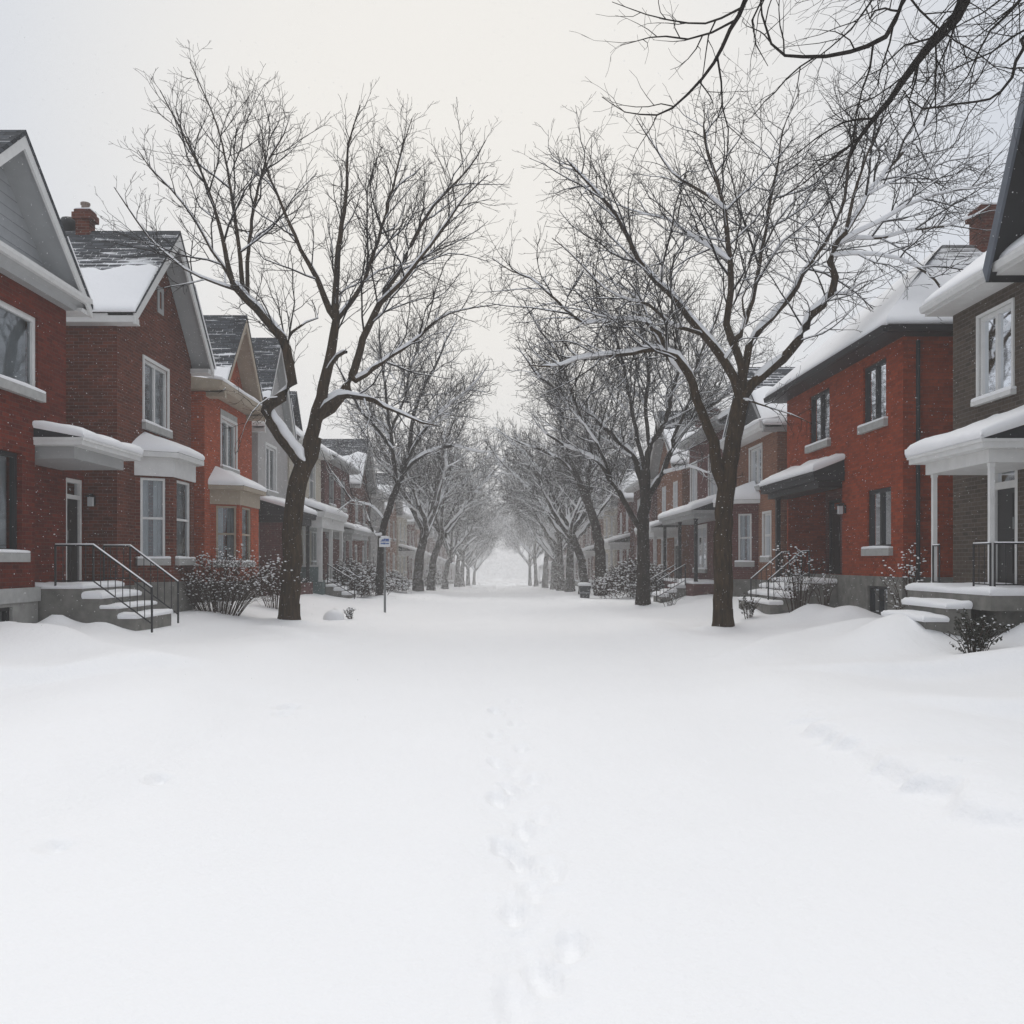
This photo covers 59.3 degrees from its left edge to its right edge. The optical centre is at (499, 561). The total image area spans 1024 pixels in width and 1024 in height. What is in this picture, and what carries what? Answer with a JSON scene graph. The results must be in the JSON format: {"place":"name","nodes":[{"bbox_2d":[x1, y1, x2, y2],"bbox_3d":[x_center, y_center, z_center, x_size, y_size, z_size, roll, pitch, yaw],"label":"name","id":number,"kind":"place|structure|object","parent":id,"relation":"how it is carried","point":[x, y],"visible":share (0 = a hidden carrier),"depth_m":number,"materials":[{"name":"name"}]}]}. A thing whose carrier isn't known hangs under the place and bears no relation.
{"place":"outdoors","nodes":[
{"label":"outdoors","id":0,"kind":"place"},
{"bbox_2d":[0,579,1023,1023],"bbox_3d":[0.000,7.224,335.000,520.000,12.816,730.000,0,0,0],"label":"ground","id":1,"kind":"structure","parent":0,"point":[258,811],"depth_m":5.92,"materials":[{"name":"snow"}]},
{"bbox_2d":[0,130,178,632],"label":"brick house","id":2,"kind":"structure","parent":1,"relation":"on","point":[32,393],"depth_m":16.59,"materials":[{"name":"red brick"}]},
{"bbox_2d":[0,450,30,561],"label":"window","id":3,"kind":"structure","parent":2,"relation":"in","point":[6,554],"depth_m":15.92,"materials":[{"name":"grey paint"}]},
{"bbox_2d":[0,300,45,402],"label":"window","id":4,"kind":"structure","parent":2,"relation":"in","point":[12,327],"depth_m":16.15,"materials":[{"name":"white paint"}]},
{"bbox_2d":[60,201,215,612],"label":"brick house","id":5,"kind":"structure","parent":1,"relation":"on","point":[172,460],"depth_m":21.20,"materials":[{"name":"brick"}]},
{"bbox_2d":[142,354,172,438],"bbox_3d":[-8.575,-4.051,22.233,0.350,1.766,1.755,0,0,0],"label":"window","id":6,"kind":"structure","parent":5,"relation":"in","point":[150,425],"depth_m":22.46,"materials":[{"name":"white paint"}]},
{"bbox_2d":[157,285,163,315],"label":"window","id":7,"kind":"structure","parent":5,"relation":"in","point":[161,311],"depth_m":22.47,"materials":[{"name":"grey paint"}]},
{"bbox_2d":[191,315,266,601],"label":"brick house","id":8,"kind":"structure","parent":1,"relation":"on","point":[237,504],"depth_m":26.98,"materials":[{"name":"brick"}]},
{"bbox_2d":[220,409,239,474],"bbox_3d":[-8.575,-3.710,28.198,0.350,1.900,1.764,0,0,0],"label":"window","id":9,"kind":"structure","parent":8,"relation":"in","point":[224,415],"depth_m":28.43,"materials":[{"name":"glass"}]},
{"bbox_2d":[176,543,303,615],"bbox_3d":[-7.085,0.418,22.590,4.342,1.876,2.536,0,0,0],"label":"bare shrub","id":10,"kind":"object","parent":1,"relation":"on","point":[211,586],"visible":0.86,"depth_m":22.46,"materials":[{"name":"plant"}]},
{"bbox_2d":[247,554,312,608],"bbox_3d":[-6.454,0.598,26.144,1.982,1.640,1.688,0,0,-23],"label":"bare shrub","id":11,"kind":"object","parent":1,"relation":"on","point":[274,597],"visible":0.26,"depth_m":25.88,"materials":[{"name":"plant"}]},
{"bbox_2d":[252,338,317,595],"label":"stucco house","id":12,"kind":"structure","parent":1,"relation":"on","point":[269,476],"depth_m":32.92,"materials":[{"name":"concrete"}]},
{"bbox_2d":[265,442,278,496],"bbox_3d":[-8.572,-3.395,33.349,0.345,1.910,1.660,0,0,0],"label":"window","id":13,"kind":"structure","parent":12,"relation":"in","point":[268,447],"depth_m":33.53,"materials":[{"name":"white paint"}]},
{"bbox_2d":[90,39,518,619],"bbox_3d":[-4.527,-5.616,22.544,10.292,14.845,5.530,0,0,-9],"label":"street tree","id":14,"kind":"object","parent":1,"relation":"on","point":[304,456],"visible":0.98,"depth_m":22.30,"materials":[{"name":"brown plant"}]},
{"bbox_2d":[287,391,361,598],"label":"stucco house","id":15,"kind":"structure","parent":1,"relation":"on","point":[322,522],"depth_m":37.54,"materials":[{"name":"paint"}]},
{"bbox_2d":[309,464,315,500],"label":"window","id":16,"kind":"structure","parent":15,"relation":"in","point":[313,480],"depth_m":41.17,"materials":[{"name":"white paint"}]},
{"bbox_2d":[311,532,316,564],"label":"window","id":17,"kind":"structure","parent":15,"relation":"in","point":[313,561],"depth_m":41.21,"materials":[{"name":"white paint"}]},
{"bbox_2d":[323,608,343,619],"bbox_3d":[-4.546,1.444,24.599,0.592,0.382,0.493,0,0,0],"label":"garden rock","id":18,"kind":"object","parent":1,"relation":"on","point":[334,614],"visible":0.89,"depth_m":24.42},
{"bbox_2d":[321,448,371,579],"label":"brick house","id":19,"kind":"structure","parent":1,"relation":"on","point":[330,488],"depth_m":45.95,"materials":[{"name":"brick"}]},
{"bbox_2d":[329,475,336,507],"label":"window","id":20,"kind":"structure","parent":19,"relation":"in","point":[330,504],"depth_m":45.43,"materials":[{"name":"glass"}]},
{"bbox_2d":[340,481,347,512],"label":"window","id":21,"kind":"structure","parent":19,"relation":"in","point":[342,491],"depth_m":48.76,"materials":[{"name":"glass"}]},
{"bbox_2d":[343,541,345,558],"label":"window","id":22,"kind":"structure","parent":19,"relation":"in","point":[343,541],"depth_m":49.70,"materials":[{"name":"grey paint"}]},
{"bbox_2d":[321,439,377,565],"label":"brick house","id":23,"kind":"structure","parent":1,"relation":"on","point":[358,549],"depth_m":54.44,"materials":[{"name":"brick"}]},
{"bbox_2d":[355,497,360,524],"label":"window","id":24,"kind":"structure","parent":23,"relation":"in","point":[356,513],"depth_m":54.01,"materials":[{"name":"glass"}]},
{"bbox_2d":[362,545,363,564],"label":"window","id":25,"kind":"structure","parent":23,"relation":"in","point":[362,545],"depth_m":56.21,"materials":[{"name":"white paint"}]},
{"bbox_2d":[363,501,367,526],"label":"window","id":26,"kind":"structure","parent":23,"relation":"in","point":[363,501],"depth_m":56.49,"materials":[{"name":"glass"}]},
{"bbox_2d":[343,607,355,618],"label":"evergreen plant","id":27,"kind":"object","parent":1,"relation":"on","point":[351,609],"visible":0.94,"depth_m":24.77,"materials":[{"name":"grey plant"}]},
{"bbox_2d":[325,557,374,595],"bbox_3d":[-6.489,0.733,39.030,2.275,1.905,2.487,0,0,0],"label":"snowy bush","id":28,"kind":"object","parent":1,"relation":"on","point":[366,581],"visible":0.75,"depth_m":38.61,"materials":[{"name":"plant"}]},
{"bbox_2d":[349,560,395,594],"bbox_3d":[-6.288,0.832,43.017,2.560,1.833,2.537,0,0,0],"label":"snowy bush","id":29,"kind":"object","parent":1,"relation":"on","point":[388,581],"visible":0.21,"depth_m":42.68,"materials":[{"name":"plant"}]},
{"bbox_2d":[369,488,388,580],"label":"stucco house","id":30,"kind":"structure","parent":1,"relation":"on","point":[372,552],"depth_m":61.13,"materials":[{"name":"paint"}]},
{"bbox_2d":[373,505,377,529],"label":"window","id":31,"kind":"structure","parent":30,"relation":"in","point":[374,512],"depth_m":61.41,"materials":[{"name":"glass"}]},
{"bbox_2d":[379,536,389,612],"bbox_3d":[-3.520,0.521,27.509,0.340,2.638,0.086,0,0,0],"label":"parking sign","id":32,"kind":"object","parent":1,"relation":"on","point":[384,541],"visible":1,"depth_m":27.50,"materials":[{"name":"metal"}]},
{"bbox_2d":[376,473,403,578],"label":"brick house","id":33,"kind":"structure","parent":1,"relation":"on","point":[391,555],"depth_m":70.53,"materials":[{"name":"brick"}]},
{"bbox_2d":[388,519,391,540],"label":"window","id":34,"kind":"structure","parent":33,"relation":"in","point":[389,519],"depth_m":69.68,"materials":[{"name":"white paint"}]},
{"bbox_2d":[393,521,395,541],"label":"window","id":35,"kind":"structure","parent":33,"relation":"in","point":[393,521],"depth_m":72.12,"materials":[{"name":"glass"}]},
{"bbox_2d":[392,553,396,572],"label":"window","id":36,"kind":"structure","parent":33,"relation":"in","point":[393,553],"depth_m":72.12,"materials":[{"name":"white paint"}]},
{"bbox_2d":[387,570,412,592],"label":"snowy bush","id":37,"kind":"object","parent":1,"relation":"on","point":[401,581],"visible":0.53,"depth_m":52.55,"materials":[{"name":"plant"}]},
{"bbox_2d":[397,510,416,584],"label":"stucco house","id":38,"kind":"structure","parent":1,"relation":"on","point":[402,528],"depth_m":76.12,"materials":[{"name":"paint"}]},
{"bbox_2d":[403,556,406,573],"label":"window","id":39,"kind":"structure","parent":38,"relation":"in","point":[404,572],"depth_m":80.02,"materials":[{"name":"white paint"}]},
{"bbox_2d":[332,379,485,590],"bbox_3d":[-5.785,-4.997,57.917,9.960,14.819,14.953,0,0,0],"label":"street tree","id":40,"kind":"object","parent":1,"relation":"on","point":[436,505],"visible":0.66,"depth_m":56.86,"materials":[{"name":"brown plant"}]},
{"bbox_2d":[308,292,510,595],"bbox_3d":[-3.626,-5.102,39.672,8.911,14.422,6.778,0,0,11],"label":"street tree","id":41,"kind":"object","parent":1,"relation":"on","point":[408,463],"visible":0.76,"depth_m":39.27,"materials":[{"name":"brown plant"}]},
{"bbox_2d":[402,492,427,579],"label":"brick house","id":42,"kind":"structure","parent":1,"relation":"on","point":[409,538],"depth_m":85.33,"materials":[{"name":"brick"}]},
{"bbox_2d":[415,509,430,566],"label":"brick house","id":43,"kind":"structure","parent":1,"relation":"on","point":[416,540],"depth_m":91.80,"materials":[{"name":"brick"}]},
{"bbox_2d":[423,529,439,585],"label":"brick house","id":44,"kind":"structure","parent":1,"relation":"on","point":[438,557],"depth_m":104.50,"materials":[{"name":"brick"}]},
{"bbox_2d":[423,565,444,586],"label":"snowy bush","id":45,"kind":"object","parent":1,"relation":"on","point":[437,582],"visible":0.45,"depth_m":79.52,"materials":[{"name":"plant"}]},
{"bbox_2d":[428,531,443,578],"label":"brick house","id":46,"kind":"structure","parent":1,"relation":"on","point":[430,540],"depth_m":110.38,"materials":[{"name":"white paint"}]},
{"bbox_2d":[433,540,446,569],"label":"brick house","id":47,"kind":"structure","parent":1,"relation":"on","point":[444,559],"depth_m":117.19,"materials":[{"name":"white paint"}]},
{"bbox_2d":[438,545,450,583],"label":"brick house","id":48,"kind":"structure","parent":1,"relation":"on","point":[441,553],"depth_m":130.77,"materials":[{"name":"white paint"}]},
{"bbox_2d":[443,545,454,583],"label":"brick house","id":49,"kind":"structure","parent":1,"relation":"on","point":[444,553],"depth_m":138.43,"materials":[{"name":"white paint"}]},
{"bbox_2d":[392,414,521,590],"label":"street tree","id":50,"kind":"object","parent":1,"relation":"on","point":[448,526],"visible":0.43,"depth_m":67.90,"materials":[{"name":"brown plant"}]},
{"bbox_2d":[410,458,505,588],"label":"street tree","id":51,"kind":"object","parent":1,"relation":"on","point":[466,534],"visible":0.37,"depth_m":85.67,"materials":[{"name":"grey plant"}]},
{"bbox_2d":[432,485,507,586],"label":"street tree","id":52,"kind":"object","parent":1,"relation":"on","point":[459,552],"visible":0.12,"depth_m":108.77,"materials":[{"name":"grey plant"}]},
{"bbox_2d":[441,500,510,586],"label":"street tree","id":53,"kind":"object","parent":1,"relation":"on","point":[465,560],"visible":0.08,"depth_m":124.09,"materials":[{"name":"grey plant"}]},
{"bbox_2d":[453,518,503,585],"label":"street tree","id":54,"kind":"object","parent":1,"relation":"on","point":[472,563],"visible":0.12,"depth_m":146.34,"materials":[{"name":"grey plant"}]},
{"bbox_2d":[466,533,500,584],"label":"street tree","id":55,"kind":"object","parent":1,"relation":"on","point":[479,564],"visible":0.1,"depth_m":181.78,"materials":[{"name":"grey plant"}]},
{"bbox_2d":[492,518,544,585],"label":"street tree","id":56,"kind":"object","parent":1,"relation":"on","point":[530,565],"visible":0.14,"depth_m":159.00,"materials":[{"name":"grey plant"}]},
{"bbox_2d":[491,509,554,586],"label":"street tree","id":57,"kind":"object","parent":1,"relation":"on","point":[530,554],"visible":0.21,"depth_m":132.96,"materials":[{"name":"grey plant"}]},
{"bbox_2d":[495,465,582,589],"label":"street tree","id":58,"kind":"object","parent":1,"relation":"on","point":[537,532],"visible":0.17,"depth_m":89.29,"materials":[{"name":"grey plant"}]},
{"bbox_2d":[469,422,613,590],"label":"street tree","id":59,"kind":"object","parent":1,"relation":"on","point":[560,569],"visible":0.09,"depth_m":78.05,"materials":[{"name":"brown plant"}]},
{"bbox_2d":[541,557,551,583],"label":"brick house","id":60,"kind":"structure","parent":1,"relation":"on","point":[548,569],"depth_m":155.80,"materials":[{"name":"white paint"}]},
{"bbox_2d":[497,460,597,587],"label":"street tree","id":61,"kind":"object","parent":1,"relation":"on","point":[544,568],"visible":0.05,"depth_m":105.44,"materials":[{"name":"grey plant"}]},
{"bbox_2d":[475,402,639,593],"bbox_3d":[3.284,-4.212,56.136,10.271,13.113,12.301,0,0,2],"label":"street tree","id":62,"kind":"object","parent":1,"relation":"on","point":[571,522],"visible":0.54,"depth_m":56.33,"materials":[{"name":"brown plant"}]},
{"bbox_2d":[477,395,653,591],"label":"street tree","id":63,"kind":"object","parent":1,"relation":"on","point":[554,523],"visible":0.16,"depth_m":68.38,"materials":[{"name":"brown plant"}]},
{"bbox_2d":[563,555,577,578],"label":"brick house","id":64,"kind":"structure","parent":1,"relation":"on","point":[575,567],"depth_m":100.26,"materials":[{"name":"brick"}]},
{"bbox_2d":[566,513,584,574],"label":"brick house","id":65,"kind":"structure","parent":1,"relation":"on","point":[582,542],"depth_m":92.73,"materials":[{"name":"brick"}]},
{"bbox_2d":[499,324,654,595],"bbox_3d":[4.735,-5.039,47.742,9.722,14.791,7.203,0,0,0],"label":"street tree","id":66,"kind":"object","parent":1,"relation":"on","point":[596,526],"visible":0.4,"depth_m":47.54,"materials":[{"name":"brown plant"}]},
{"bbox_2d":[574,523,593,585],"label":"brick house","id":67,"kind":"structure","parent":1,"relation":"on","point":[591,560],"depth_m":85.08,"materials":[{"name":"brick"}]},
{"bbox_2d":[578,582,591,597],"bbox_3d":[4.000,1.338,42.500,0.602,0.765,0.555,0,0,0],"label":"recycling bin","id":68,"kind":"object","parent":1,"relation":"on","point":[585,593],"visible":0.99,"depth_m":42.28,"materials":[{"name":"plastic"}]},
{"bbox_2d":[581,488,609,581],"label":"brick house","id":69,"kind":"structure","parent":1,"relation":"on","point":[591,552],"depth_m":75.52,"materials":[{"name":"brick"}]},
{"bbox_2d":[596,502,616,572],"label":"stucco house","id":70,"kind":"structure","parent":1,"relation":"on","point":[610,523],"depth_m":69.23,"materials":[{"name":"concrete"}]},
{"bbox_2d":[605,519,607,538],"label":"window","id":71,"kind":"structure","parent":70,"relation":"in","point":[606,537],"depth_m":71.78,"materials":[{"name":"glass"}]},
{"bbox_2d":[609,517,612,536],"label":"window","id":72,"kind":"structure","parent":70,"relation":"in","point":[611,517],"depth_m":68.56,"materials":[{"name":"glass"}]},
{"bbox_2d":[588,571,625,591],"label":"snowy bush","id":73,"kind":"object","parent":1,"relation":"on","point":[593,582],"visible":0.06,"depth_m":54.86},
{"bbox_2d":[604,458,641,575],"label":"brick house","id":74,"kind":"structure","parent":1,"relation":"on","point":[621,545],"depth_m":59.64,"materials":[{"name":"brick"}]},
{"bbox_2d":[618,512,621,534],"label":"window","id":75,"kind":"structure","parent":74,"relation":"in","point":[620,533],"depth_m":63.30,"materials":[{"name":"white paint"}]},
{"bbox_2d":[619,550,622,563],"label":"window","id":76,"kind":"structure","parent":74,"relation":"in","point":[620,555],"depth_m":64.08,"materials":[{"name":"white paint"}]},
{"bbox_2d":[624,511,627,533],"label":"window","id":77,"kind":"structure","parent":74,"relation":"in","point":[626,532],"depth_m":60.27,"materials":[{"name":"glass"}]},
{"bbox_2d":[592,556,673,598],"bbox_3d":[6.213,0.742,41.520,3.992,1.993,6.348,0,0,0],"label":"snowy hedge","id":78,"kind":"object","parent":1,"relation":"on","point":[627,577],"visible":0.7,"depth_m":40.16,"materials":[{"name":"plant"}]},
{"bbox_2d":[624,479,656,562],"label":"brick house","id":79,"kind":"structure","parent":1,"relation":"on","point":[652,514],"depth_m":53.65,"materials":[{"name":"brick"}]},
{"bbox_2d":[500,239,807,605],"bbox_3d":[5.566,-5.371,33.330,11.252,14.607,7.654,0,0,0],"label":"street tree","id":80,"kind":"object","parent":1,"relation":"on","point":[641,519],"visible":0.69,"depth_m":33.20,"materials":[{"name":"brown plant"}]},
{"bbox_2d":[651,588,683,605],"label":"bare shrub","id":81,"kind":"object","parent":1,"relation":"on","point":[668,604],"visible":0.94,"depth_m":31.58,"materials":[{"name":"plant"}]},
{"bbox_2d":[634,411,725,591],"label":"brick house","id":82,"kind":"structure","parent":1,"relation":"on","point":[681,477],"depth_m":43.94,"materials":[{"name":"brick"}]},
{"bbox_2d":[658,538,666,568],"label":"window","id":83,"kind":"structure","parent":82,"relation":"in","point":[666,538],"depth_m":47.51,"materials":[{"name":"white paint"}]},
{"bbox_2d":[662,486,665,511],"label":"window","id":84,"kind":"structure","parent":82,"relation":"in","point":[664,488],"depth_m":46.70,"materials":[{"name":"glass"}]},
{"bbox_2d":[673,480,677,507],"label":"window","id":85,"kind":"structure","parent":82,"relation":"in","point":[675,484],"depth_m":43.76,"materials":[{"name":"white paint"}]},
{"bbox_2d":[650,407,736,602],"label":"brick house","id":86,"kind":"structure","parent":1,"relation":"on","point":[702,527],"depth_m":36.53,"materials":[{"name":"brick"}]},
{"bbox_2d":[688,460,696,503],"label":"window","id":87,"kind":"structure","parent":86,"relation":"in","point":[694,480],"depth_m":39.70,"materials":[{"name":"glass"}]},
{"bbox_2d":[692,523,706,572],"bbox_3d":[8.510,-0.560,38.100,0.220,2.040,2.406,0,0,0],"label":"window","id":88,"kind":"structure","parent":86,"relation":"in","point":[702,529],"depth_m":37.95,"materials":[{"name":"white paint"}]},
{"bbox_2d":[707,454,716,496],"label":"window","id":89,"kind":"structure","parent":86,"relation":"in","point":[713,488],"depth_m":36.51,"materials":[{"name":"glass"}]},
{"bbox_2d":[448,2,1017,626],"bbox_3d":[5.805,-5.856,21.241,14.042,15.561,7.078,0,0,0],"label":"street tree","id":90,"kind":"object","parent":1,"relation":"on","point":[724,474],"visible":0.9,"depth_m":21.24,"materials":[{"name":"brown plant"}]},
{"bbox_2d":[738,592,760,618],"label":"evergreen plant","id":91,"kind":"object","parent":1,"relation":"on","point":[753,607],"visible":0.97,"depth_m":22.24,"materials":[{"name":"green plant"}]},
{"bbox_2d":[712,367,794,596],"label":"brick house","id":92,"kind":"structure","parent":1,"relation":"on","point":[750,559],"depth_m":29.48,"materials":[{"name":"brick"}]},
{"bbox_2d":[749,442,762,490],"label":"window","id":93,"kind":"structure","parent":92,"relation":"in","point":[756,456],"depth_m":29.86,"materials":[{"name":"glass"}]},
{"bbox_2d":[760,510,771,561],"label":"window","id":94,"kind":"structure","parent":92,"relation":"in","point":[766,515],"depth_m":28.82,"materials":[{"name":"white paint"}]},
{"bbox_2d":[766,540,825,612],"bbox_3d":[7.142,0.365,21.664,1.404,1.782,1.378,0,0,18],"label":"bare shrub","id":95,"kind":"object","parent":1,"relation":"on","point":[797,603],"visible":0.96,"depth_m":21.52,"materials":[{"name":"plant"}]},
{"bbox_2d":[571,0,1023,225],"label":"street tree","id":96,"kind":"object","parent":1,"relation":"on","point":[952,20],"visible":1,"depth_m":9.22,"materials":[{"name":"brown plant"}]},
{"bbox_2d":[809,570,836,605],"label":"bare shrub","id":97,"kind":"object","parent":1,"relation":"on","point":[826,602],"visible":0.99,"depth_m":20.93,"materials":[{"name":"plant"}]},
{"bbox_2d":[737,202,996,614],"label":"brick house","id":98,"kind":"structure","parent":1,"relation":"on","point":[903,378],"depth_m":20.99,"materials":[{"name":"brick"}]},
{"bbox_2d":[805,388,830,453],"bbox_3d":[8.520,-3.753,23.967,0.240,1.527,1.707,0,0,0],"label":"window","id":99,"kind":"structure","parent":98,"relation":"in","point":[820,439],"depth_m":24.06,"materials":[{"name":"glass"}]},
{"bbox_2d":[857,358,887,434],"bbox_3d":[8.520,-3.753,20.447,0.240,1.527,1.462,0,0,0],"label":"window","id":100,"kind":"structure","parent":98,"relation":"in","point":[876,418],"depth_m":20.45,"materials":[{"name":"glass"}]},
{"bbox_2d":[861,487,892,555],"bbox_3d":[8.520,-0.894,20.205,0.240,1.507,1.486,0,0,0],"label":"window","id":101,"kind":"structure","parent":98,"relation":"in","point":[879,509],"depth_m":20.23,"materials":[{"name":"grey paint"}]},
{"bbox_2d":[870,586,886,614],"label":"window","id":102,"kind":"structure","parent":98,"relation":"in","point":[875,606],"depth_m":20.37,"materials":[{"name":"grey paint"}]},
{"bbox_2d":[874,542,930,609],"bbox_3d":[7.249,0.425,16.282,1.067,1.568,0.947,0,0,0],"label":"bare shrub","id":103,"kind":"object","parent":1,"relation":"on","point":[910,572],"visible":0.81,"depth_m":16.17,"materials":[{"name":"plant"}]},
{"bbox_2d":[881,84,1023,637],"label":"brick house","id":104,"kind":"structure","parent":1,"relation":"on","point":[972,463],"depth_m":14.97,"materials":[{"name":"brick"}]},
{"bbox_2d":[970,297,1016,406],"bbox_3d":[8.505,-3.570,15.442,0.210,1.600,1.265,0,0,0],"label":"window","id":105,"kind":"structure","parent":104,"relation":"in","point":[995,334],"depth_m":15.45,"materials":[{"name":"white paint"}]},
{"bbox_2d":[943,608,1013,653],"bbox_3d":[6.725,1.032,12.723,0.922,0.767,0.509,0,0,0],"label":"evergreen plant","id":106,"kind":"object","parent":1,"relation":"on","point":[974,638],"visible":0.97,"depth_m":12.67,"materials":[{"name":"green plant"}]},
{"bbox_2d":[1,1,1022,747],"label":"snowfall","id":107,"kind":"object","parent":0,"point":[509,565],"visible":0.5,"depth_m":48.04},
{"bbox_2d":[0,0,1023,579],"label":"sky","id":108,"kind":"structure","parent":0,"point":[362,44],"materials":[{"name":"white"}]}
]}

